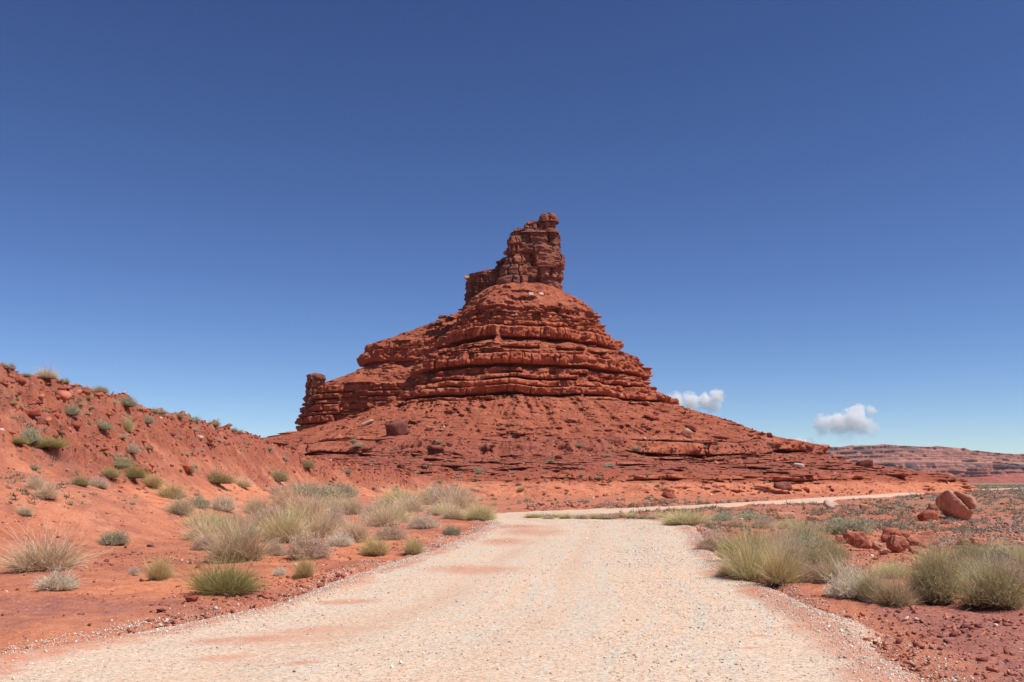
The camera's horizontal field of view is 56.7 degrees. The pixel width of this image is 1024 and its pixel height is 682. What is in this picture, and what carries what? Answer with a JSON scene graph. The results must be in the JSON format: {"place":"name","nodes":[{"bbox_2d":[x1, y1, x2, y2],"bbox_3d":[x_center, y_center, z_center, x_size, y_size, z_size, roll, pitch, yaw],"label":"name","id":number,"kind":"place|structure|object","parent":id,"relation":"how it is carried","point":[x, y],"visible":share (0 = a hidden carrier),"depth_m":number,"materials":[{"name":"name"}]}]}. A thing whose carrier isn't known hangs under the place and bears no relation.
{"place":"outdoors","nodes":[
{"label":"outdoors","id":0,"kind":"place"},
{"bbox_2d":[0,488,1017,681],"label":"road","id":1,"kind":"structure","parent":0,"point":[297,648],"depth_m":10.79,"materials":[{"name":"gravel"}]},
{"bbox_2d":[0,363,1023,681],"bbox_3d":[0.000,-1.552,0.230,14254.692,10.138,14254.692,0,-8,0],"label":"ground","id":2,"kind":"structure","parent":0,"point":[38,617],"depth_m":27.79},
{"bbox_2d":[20,421,42,443],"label":"shrub","id":3,"kind":"object","parent":2,"relation":"on","point":[32,436],"visible":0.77,"depth_m":42.15,"materials":[{"name":"green plant"}]},
{"bbox_2d":[19,467,51,489],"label":"shrub","id":4,"kind":"object","parent":2,"relation":"on","point":[34,482],"visible":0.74,"depth_m":28.34,"materials":[{"name":"beige plant"}]},
{"bbox_2d":[30,362,62,379],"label":"shrub","id":5,"kind":"object","parent":2,"relation":"on","point":[49,375],"visible":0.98,"depth_m":50.64,"materials":[{"name":"beige plant"}]},
{"bbox_2d":[31,479,70,498],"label":"shrub","id":6,"kind":"object","parent":2,"relation":"on","point":[45,492],"visible":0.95,"depth_m":27.61,"materials":[{"name":"beige plant"}]},
{"bbox_2d":[21,560,88,591],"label":"shrub","id":7,"kind":"object","parent":2,"relation":"on","point":[60,583],"visible":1,"depth_m":14.83,"materials":[{"name":"beige plant"}]},
{"bbox_2d":[27,430,84,448],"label":"shrub","id":8,"kind":"object","parent":2,"relation":"on","point":[49,443],"visible":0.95,"depth_m":42.67,"materials":[{"name":"green plant"}]},
{"bbox_2d":[0,510,123,572],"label":"shrub","id":9,"kind":"object","parent":2,"relation":"on","point":[32,560],"visible":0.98,"depth_m":18.25,"materials":[{"name":"beige plant"}]},
{"bbox_2d":[63,398,83,415],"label":"shrub","id":10,"kind":"object","parent":2,"relation":"on","point":[71,410],"visible":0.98,"depth_m":48.78,"materials":[{"name":"green plant"}]},
{"bbox_2d":[88,471,110,487],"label":"shrub","id":11,"kind":"object","parent":2,"relation":"on","point":[103,483],"visible":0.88,"depth_m":32.06,"materials":[{"name":"beige plant"}]},
{"bbox_2d":[99,463,126,477],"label":"shrub","id":12,"kind":"object","parent":2,"relation":"on","point":[111,472],"visible":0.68,"depth_m":46.14,"materials":[{"name":"green plant"}]},
{"bbox_2d":[96,523,134,544],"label":"shrub","id":13,"kind":"object","parent":2,"relation":"on","point":[116,539],"visible":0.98,"depth_m":25.60,"materials":[{"name":"green plant"}]},
{"bbox_2d":[108,451,133,467],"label":"shrub","id":14,"kind":"object","parent":2,"relation":"on","point":[117,460],"visible":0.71,"depth_m":49.33,"materials":[{"name":"green plant"}]},
{"bbox_2d":[120,456,150,478],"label":"shrub","id":15,"kind":"object","parent":2,"relation":"on","point":[134,473],"visible":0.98,"depth_m":48.73,"materials":[{"name":"green plant"}]},
{"bbox_2d":[139,469,167,487],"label":"shrub","id":16,"kind":"object","parent":2,"relation":"on","point":[151,482],"visible":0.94,"depth_m":49.77,"materials":[{"name":"green plant"}]},
{"bbox_2d":[135,549,186,580],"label":"shrub","id":17,"kind":"object","parent":2,"relation":"on","point":[158,571],"visible":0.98,"depth_m":16.41,"materials":[{"name":"plant"}]},
{"bbox_2d":[148,477,194,498],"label":"shrub","id":18,"kind":"object","parent":2,"relation":"on","point":[165,491],"visible":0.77,"depth_m":47.84,"materials":[{"name":"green plant"}]},
{"bbox_2d":[160,482,205,514],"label":"shrub","id":19,"kind":"object","parent":2,"relation":"on","point":[177,507],"visible":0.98,"depth_m":40.58,"materials":[{"name":"beige plant"}]},
{"bbox_2d":[185,487,210,507],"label":"shrub","id":20,"kind":"object","parent":2,"relation":"on","point":[206,504],"visible":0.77,"depth_m":45.58,"materials":[{"name":"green plant"}]},
{"bbox_2d":[173,513,225,540],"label":"shrub","id":21,"kind":"object","parent":2,"relation":"on","point":[190,534],"visible":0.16,"depth_m":27.89,"materials":[{"name":"beige plant"}]},
{"bbox_2d":[189,529,217,549],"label":"shrub","id":22,"kind":"object","parent":2,"relation":"on","point":[198,546],"visible":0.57,"depth_m":24.24,"materials":[{"name":"brown plant"}]},
{"bbox_2d":[177,503,238,527],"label":"shrub","id":23,"kind":"object","parent":2,"relation":"on","point":[196,519],"visible":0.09,"depth_m":31.50,"materials":[{"name":"beige plant"}]},
{"bbox_2d":[189,504,237,531],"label":"shrub","id":24,"kind":"object","parent":2,"relation":"on","point":[211,519],"visible":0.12,"depth_m":29.73,"materials":[{"name":"beige plant"}]},
{"bbox_2d":[185,516,250,541],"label":"shrub","id":25,"kind":"object","parent":2,"relation":"on","point":[214,529],"visible":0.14,"depth_m":27.38,"materials":[{"name":"beige plant"}]},
{"bbox_2d":[205,462,239,484],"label":"shrub","id":26,"kind":"object","parent":2,"relation":"on","point":[220,478],"visible":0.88,"depth_m":63.64,"materials":[{"name":"green plant"}]},
{"bbox_2d":[158,543,289,597],"bbox_3d":[-4.359,3.438,14.551,2.135,0.875,1.858,0,-8,1],"label":"shrub","id":27,"kind":"object","parent":2,"relation":"on","point":[229,582],"visible":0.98,"depth_m":14.29,"materials":[{"name":"plant"}]},
{"bbox_2d":[208,486,240,510],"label":"shrub","id":28,"kind":"object","parent":2,"relation":"on","point":[223,505],"visible":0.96,"depth_m":46.70,"materials":[{"name":"plant"}]},
{"bbox_2d":[182,485,287,564],"bbox_3d":[-6.055,3.994,21.047,2.519,1.850,3.078,4,-10,-28],"label":"shrub","id":29,"kind":"object","parent":2,"relation":"on","point":[235,544],"visible":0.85,"depth_m":20.67,"materials":[{"name":"plant"}]},
{"bbox_2d":[237,484,274,515],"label":"shrub","id":30,"kind":"object","parent":2,"relation":"on","point":[254,504],"visible":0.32,"depth_m":48.61,"materials":[{"name":"plant"}]},
{"bbox_2d":[237,488,301,526],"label":"shrub","id":31,"kind":"object","parent":2,"relation":"on","point":[264,513],"visible":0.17,"depth_m":37.84,"materials":[{"name":"plant"}]},
{"bbox_2d":[263,520,288,555],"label":"shrub","id":32,"kind":"object","parent":2,"relation":"on","point":[275,547],"visible":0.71,"depth_m":22.19,"materials":[{"name":"plant"}]},
{"bbox_2d":[268,462,290,481],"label":"shrub","id":33,"kind":"object","parent":2,"relation":"on","point":[279,475],"visible":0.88,"depth_m":85.63,"materials":[{"name":"green plant"}]},
{"bbox_2d":[265,478,302,507],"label":"shrub","id":34,"kind":"object","parent":2,"relation":"on","point":[280,498],"visible":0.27,"depth_m":58.53,"materials":[{"name":"beige plant"}]},
{"bbox_2d":[249,487,325,543],"bbox_3d":[-6.515,4.910,26.959,2.552,1.681,2.725,2,-9,-12],"label":"shrub","id":35,"kind":"object","parent":2,"relation":"on","point":[277,526],"visible":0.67,"depth_m":26.68,"materials":[{"name":"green plant"}]},
{"bbox_2d":[289,547,321,578],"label":"shrub","id":36,"kind":"object","parent":2,"relation":"on","point":[304,570],"visible":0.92,"depth_m":16.85,"materials":[{"name":"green plant"}]},
{"bbox_2d":[282,492,328,522],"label":"shrub","id":37,"kind":"object","parent":2,"relation":"on","point":[304,512],"visible":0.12,"depth_m":39.78,"materials":[{"name":"beige plant"}]},
{"bbox_2d":[265,472,347,517],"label":"shrub","id":38,"kind":"object","parent":2,"relation":"on","point":[313,503],"visible":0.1,"depth_m":46.04,"materials":[{"name":"beige plant"}]},
{"bbox_2d":[277,513,344,560],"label":"shrub","id":39,"kind":"object","parent":2,"relation":"on","point":[317,549],"visible":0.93,"depth_m":21.43,"materials":[{"name":"brown plant"}]},
{"bbox_2d":[289,472,348,500],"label":"shrub","id":40,"kind":"object","parent":2,"relation":"on","point":[324,489],"visible":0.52,"depth_m":81.47,"materials":[{"name":"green plant"}]},
{"bbox_2d":[293,497,351,537],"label":"shrub","id":41,"kind":"object","parent":2,"relation":"on","point":[329,528],"visible":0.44,"depth_m":29.00,"materials":[{"name":"beige plant"}]},
{"bbox_2d":[298,484,367,512],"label":"shrub","id":42,"kind":"object","parent":2,"relation":"on","point":[336,502],"visible":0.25,"depth_m":60.00,"materials":[{"name":"beige plant"}]},
{"bbox_2d":[323,472,360,497],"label":"shrub","id":43,"kind":"object","parent":2,"relation":"on","point":[350,491],"visible":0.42,"depth_m":92.29,"materials":[{"name":"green plant"}]},
{"bbox_2d":[325,528,365,546],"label":"shrub","id":44,"kind":"object","parent":2,"relation":"on","point":[341,542],"visible":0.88,"depth_m":26.01,"materials":[{"name":"beige plant"}]},
{"bbox_2d":[334,486,366,514],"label":"shrub","id":45,"kind":"object","parent":2,"relation":"on","point":[353,510],"visible":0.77,"depth_m":56.46,"materials":[{"name":"beige plant"}]},
{"bbox_2d":[331,504,387,542],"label":"shrub","id":46,"kind":"object","parent":2,"relation":"on","point":[361,535],"visible":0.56,"depth_m":27.03,"materials":[{"name":"beige plant"}]},
{"bbox_2d":[355,487,390,521],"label":"shrub","id":47,"kind":"object","parent":2,"relation":"on","point":[368,509],"visible":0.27,"depth_m":42.54,"materials":[{"name":"beige plant"}]},
{"bbox_2d":[350,528,398,555],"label":"shrub","id":48,"kind":"object","parent":2,"relation":"on","point":[376,549],"visible":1,"depth_m":22.94,"materials":[{"name":"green plant"}]},
{"bbox_2d":[356,493,407,526],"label":"shrub","id":49,"kind":"object","parent":2,"relation":"on","point":[376,521],"visible":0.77,"depth_m":37.70,"materials":[{"name":"beige plant"}]},
{"bbox_2d":[368,519,413,540],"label":"shrub","id":50,"kind":"object","parent":2,"relation":"on","point":[397,533],"visible":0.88,"depth_m":27.64,"materials":[{"name":"beige plant"}]},
{"bbox_2d":[358,490,424,522],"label":"shrub","id":51,"kind":"object","parent":2,"relation":"on","point":[403,513],"visible":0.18,"depth_m":41.73,"materials":[{"name":"beige plant"}]},
{"bbox_2d":[367,474,426,506],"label":"shrub","id":52,"kind":"object","parent":2,"relation":"on","point":[407,494],"visible":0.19,"depth_m":74.35,"materials":[{"name":"beige plant"}]},
{"bbox_2d":[384,484,435,511],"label":"shrub","id":53,"kind":"object","parent":2,"relation":"on","point":[417,506],"visible":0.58,"depth_m":60.43,"materials":[{"name":"beige plant"}]},
{"bbox_2d":[399,523,433,554],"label":"shrub","id":54,"kind":"object","parent":2,"relation":"on","point":[414,548],"visible":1,"depth_m":23.05,"materials":[{"name":"plant"}]},
{"bbox_2d":[403,504,447,528],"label":"shrub","id":55,"kind":"object","parent":2,"relation":"on","point":[422,522],"visible":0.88,"depth_m":35.04,"materials":[{"name":"plant"}]},
{"bbox_2d":[410,475,440,504],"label":"shrub","id":56,"kind":"object","parent":2,"relation":"on","point":[427,499],"visible":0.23,"depth_m":80.83,"materials":[{"name":"plant"}]},
{"bbox_2d":[424,493,466,515],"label":"shrub","id":57,"kind":"object","parent":2,"relation":"on","point":[440,508],"visible":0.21,"depth_m":52.71,"materials":[{"name":"beige plant"}]},
{"bbox_2d":[425,473,469,506],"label":"shrub","id":58,"kind":"object","parent":2,"relation":"on","point":[440,495],"visible":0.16,"depth_m":73.70,"materials":[{"name":"plant"}]},
{"bbox_2d":[435,496,466,519],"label":"shrub","id":59,"kind":"object","parent":2,"relation":"on","point":[452,514],"visible":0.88,"depth_m":45.96,"materials":[{"name":"plant"}]},
{"bbox_2d":[439,522,462,535],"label":"shrub","id":60,"kind":"object","parent":2,"relation":"on","point":[450,530],"visible":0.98,"depth_m":29.91,"materials":[{"name":"plant"}]},
{"bbox_2d":[428,473,478,509],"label":"shrub","id":61,"kind":"object","parent":2,"relation":"on","point":[463,499],"visible":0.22,"depth_m":66.59,"materials":[{"name":"plant"}]},
{"bbox_2d":[427,477,489,502],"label":"shrub","id":62,"kind":"object","parent":2,"relation":"on","point":[473,497],"visible":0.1,"depth_m":85.41,"materials":[{"name":"plant"}]},
{"bbox_2d":[453,495,504,520],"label":"shrub","id":63,"kind":"object","parent":2,"relation":"on","point":[480,514],"visible":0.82,"depth_m":45.30,"materials":[{"name":"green plant"}]},
{"bbox_2d":[0,297,1023,545],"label":"rubble","id":64,"kind":"object","parent":2,"relation":"on","point":[62,393],"visible":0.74,"depth_m":131.30,"materials":[{"name":"stone"}]},
{"bbox_2d":[0,469,1023,681],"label":"dirt clods","id":65,"kind":"object","parent":2,"relation":"on","point":[919,645],"visible":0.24,"depth_m":12.15,"materials":[{"name":"soil"}]},
{"bbox_2d":[0,365,1023,531],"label":"scrub","id":66,"kind":"object","parent":2,"relation":"on","point":[963,528],"visible":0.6,"depth_m":56.79,"materials":[{"name":"plant"}]},
{"bbox_2d":[263,213,982,496],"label":"butte","id":67,"kind":"object","parent":2,"relation":"on","point":[533,261],"visible":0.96,"depth_m":203.26,"materials":[{"name":"stone"}]},
{"bbox_2d":[385,419,409,435],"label":"boulder","id":68,"kind":"object","parent":67,"relation":"on","point":[397,427],"visible":0.91,"depth_m":182.22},
{"bbox_2d":[640,503,727,525],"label":"shrub","id":69,"kind":"object","parent":2,"relation":"on","point":[692,519],"visible":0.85,"depth_m":39.35,"materials":[{"name":"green plant"}]},
{"bbox_2d":[688,520,733,550],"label":"shrub","id":70,"kind":"object","parent":2,"relation":"on","point":[702,546],"visible":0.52,"depth_m":23.97,"materials":[{"name":"plant"}]},
{"bbox_2d":[707,506,738,521],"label":"shrub","id":71,"kind":"object","parent":2,"relation":"on","point":[728,517],"visible":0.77,"depth_m":42.79,"materials":[{"name":"green plant"}]},
{"bbox_2d":[698,509,779,559],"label":"shrub","id":72,"kind":"object","parent":2,"relation":"on","point":[728,548],"visible":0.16,"depth_m":20.11,"materials":[{"name":"beige plant"}]},
{"bbox_2d":[701,499,810,582],"bbox_3d":[4.195,3.387,16.410,1.847,1.633,2.075,2,-9,-13],"label":"shrub","id":73,"kind":"object","parent":2,"relation":"on","point":[739,569],"visible":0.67,"depth_m":16.38,"materials":[{"name":"green plant"}]},
{"bbox_2d":[749,510,777,528],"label":"shrub","id":74,"kind":"object","parent":2,"relation":"on","point":[763,523],"visible":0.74,"depth_m":37.86,"materials":[{"name":"brown plant"}]},
{"bbox_2d":[735,522,820,586],"bbox_3d":[4.293,3.377,15.323,1.405,1.161,1.459,-7,-11,38],"label":"shrub","id":75,"kind":"object","parent":2,"relation":"on","point":[780,571],"visible":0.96,"depth_m":15.14,"materials":[{"name":"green plant"}]},
{"bbox_2d":[767,517,804,565],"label":"shrub","id":76,"kind":"object","parent":2,"relation":"on","point":[792,549],"visible":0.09,"depth_m":17.55,"materials":[{"name":"green plant"}]},
{"bbox_2d":[776,505,827,537],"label":"shrub","id":77,"kind":"object","parent":2,"relation":"on","point":[793,527],"visible":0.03,"depth_m":26.13,"materials":[{"name":"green plant"}]},
{"bbox_2d":[792,553,828,583],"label":"shrub","id":78,"kind":"object","parent":2,"relation":"on","point":[808,579],"visible":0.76,"depth_m":15.16,"materials":[{"name":"brown plant"}]},
{"bbox_2d":[777,489,846,549],"bbox_3d":[6.069,3.775,19.678,1.686,1.550,1.624,5,-10,-33],"label":"shrub","id":79,"kind":"object","parent":2,"relation":"on","point":[805,529],"visible":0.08,"depth_m":19.53,"materials":[{"name":"green plant"}]},
{"bbox_2d":[793,522,845,568],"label":"shrub","id":80,"kind":"object","parent":2,"relation":"on","point":[816,556],"visible":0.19,"depth_m":16.33,"materials":[{"name":"green plant"}]},
{"bbox_2d":[788,512,851,548],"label":"shrub","id":81,"kind":"object","parent":2,"relation":"on","point":[801,542],"visible":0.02,"depth_m":18.81,"materials":[{"name":"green plant"}]},
{"bbox_2d":[799,523,857,564],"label":"shrub","id":82,"kind":"object","parent":2,"relation":"on","point":[833,549],"visible":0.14,"depth_m":17.80,"materials":[{"name":"beige plant"}]},
{"bbox_2d":[791,547,882,583],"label":"shrub","id":83,"kind":"object","parent":2,"relation":"on","point":[828,570],"visible":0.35,"depth_m":15.01,"materials":[{"name":"beige plant"}]},
{"bbox_2d":[809,541,887,598],"bbox_3d":[4.928,3.309,13.787,1.148,0.897,0.925,-6,-10,33],"label":"shrub","id":84,"kind":"object","parent":2,"relation":"on","point":[843,588],"visible":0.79,"depth_m":13.68,"materials":[{"name":"grey plant"}]},
{"bbox_2d":[814,505,888,534],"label":"shrub","id":85,"kind":"object","parent":2,"relation":"on","point":[851,525],"visible":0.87,"depth_m":30.11,"materials":[{"name":"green plant"}]},
{"bbox_2d":[843,531,871,548],"bbox_3d":[8.596,4.984,23.668,0.582,0.544,0.521,-17,-8,-2],"label":"boulder","id":86,"kind":"object","parent":2,"relation":"on","point":[860,539],"visible":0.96,"depth_m":23.46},
{"bbox_2d":[853,537,889,602],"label":"shrub","id":87,"kind":"object","parent":2,"relation":"on","point":[866,591],"visible":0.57,"depth_m":13.38,"materials":[{"name":"beige plant"}]},
{"bbox_2d":[858,548,920,579],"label":"shrub","id":88,"kind":"object","parent":2,"relation":"on","point":[894,566],"visible":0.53,"depth_m":15.33,"materials":[{"name":"plant"}]},
{"bbox_2d":[857,552,931,607],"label":"shrub","id":89,"kind":"object","parent":2,"relation":"on","point":[894,596],"visible":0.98,"depth_m":13.04,"materials":[{"name":"green plant"}]},
{"bbox_2d":[886,535,908,552],"bbox_3d":[9.128,4.807,22.419,0.455,0.415,0.373,16,-8,2],"label":"boulder","id":90,"kind":"object","parent":2,"relation":"on","point":[893,542],"visible":0.89,"depth_m":22.31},
{"bbox_2d":[906,535,939,547],"bbox_3d":[10.543,5.176,24.451,0.796,0.307,0.590,-7,-8,-1],"label":"boulder","id":91,"kind":"object","parent":2,"relation":"on","point":[911,540],"visible":0.59,"depth_m":24.30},
{"bbox_2d":[823,444,1023,477],"bbox_3d":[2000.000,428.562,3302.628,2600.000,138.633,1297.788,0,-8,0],"label":"mesa","id":92,"kind":"structure","parent":2,"relation":"on","point":[954,462],"depth_m":3065.31,"materials":[{"name":"stone"}]},
{"bbox_2d":[917,510,938,520],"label":"boulder","id":93,"kind":"object","parent":2,"relation":"on","point":[925,515],"visible":0.88,"depth_m":45.00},
{"bbox_2d":[906,533,969,569],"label":"shrub","id":94,"kind":"object","parent":2,"relation":"on","point":[942,560],"visible":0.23,"depth_m":15.87,"materials":[{"name":"plant"}]},
{"bbox_2d":[897,493,979,604],"bbox_3d":[5.891,2.844,13.372,1.336,1.748,1.286,-7,-11,41],"label":"shrub","id":95,"kind":"object","parent":2,"relation":"on","point":[933,579],"visible":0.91,"depth_m":13.22,"materials":[{"name":"green plant"}]},
{"bbox_2d":[935,489,976,519],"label":"split boulder","id":96,"kind":"object","parent":2,"relation":"on","point":[958,504],"visible":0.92,"depth_m":46.33,"materials":[{"name":"stone"}]},
{"bbox_2d":[943,523,991,563],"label":"shrub","id":97,"kind":"object","parent":2,"relation":"on","point":[966,550],"visible":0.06,"depth_m":15.61,"materials":[{"name":"plant"}]},
{"bbox_2d":[941,530,1000,576],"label":"shrub","id":98,"kind":"object","parent":2,"relation":"on","point":[958,565],"visible":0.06,"depth_m":14.71,"materials":[{"name":"plant"}]},
{"bbox_2d":[944,519,997,562],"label":"shrub","id":99,"kind":"object","parent":2,"relation":"on","point":[970,546],"visible":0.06,"depth_m":15.77,"materials":[{"name":"plant"}]},
{"bbox_2d":[919,521,1023,548],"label":"grey stones","id":100,"kind":"object","parent":2,"relation":"on","point":[1016,532],"visible":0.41,"depth_m":32.89,"materials":[{"name":"stone"}]},
{"bbox_2d":[942,536,1023,611],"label":"shrub","id":101,"kind":"object","parent":2,"relation":"on","point":[998,589],"visible":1,"depth_m":12.64,"materials":[{"name":"green plant"}]},
{"bbox_2d":[958,467,1019,482],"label":"butte","id":102,"kind":"object","parent":2,"relation":"on","point":[977,475],"visible":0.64,"depth_m":2439.13,"materials":[{"name":"stone"}]},
{"bbox_2d":[957,524,1023,570],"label":"shrub","id":103,"kind":"object","parent":2,"relation":"on","point":[1001,554],"visible":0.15,"depth_m":15.25,"materials":[{"name":"plant"}]},
{"bbox_2d":[970,543,1023,583],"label":"shrub","id":104,"kind":"object","parent":2,"relation":"on","point":[1007,563],"visible":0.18,"depth_m":14.25,"materials":[{"name":"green plant"}]},
{"bbox_2d":[993,530,1023,570],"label":"shrub","id":105,"kind":"object","parent":2,"relation":"on","point":[1020,553],"visible":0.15,"depth_m":15.57,"materials":[{"name":"beige plant"}]},
{"bbox_2d":[0,0,1023,453],"label":"sky","id":106,"kind":"structure","parent":0,"point":[805,218],"materials":[{"name":"blue"}]},
{"bbox_2d":[990,465,1023,482],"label":"butte","id":107,"kind":"object","parent":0,"point":[1014,473],"visible":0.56,"depth_m":2585.50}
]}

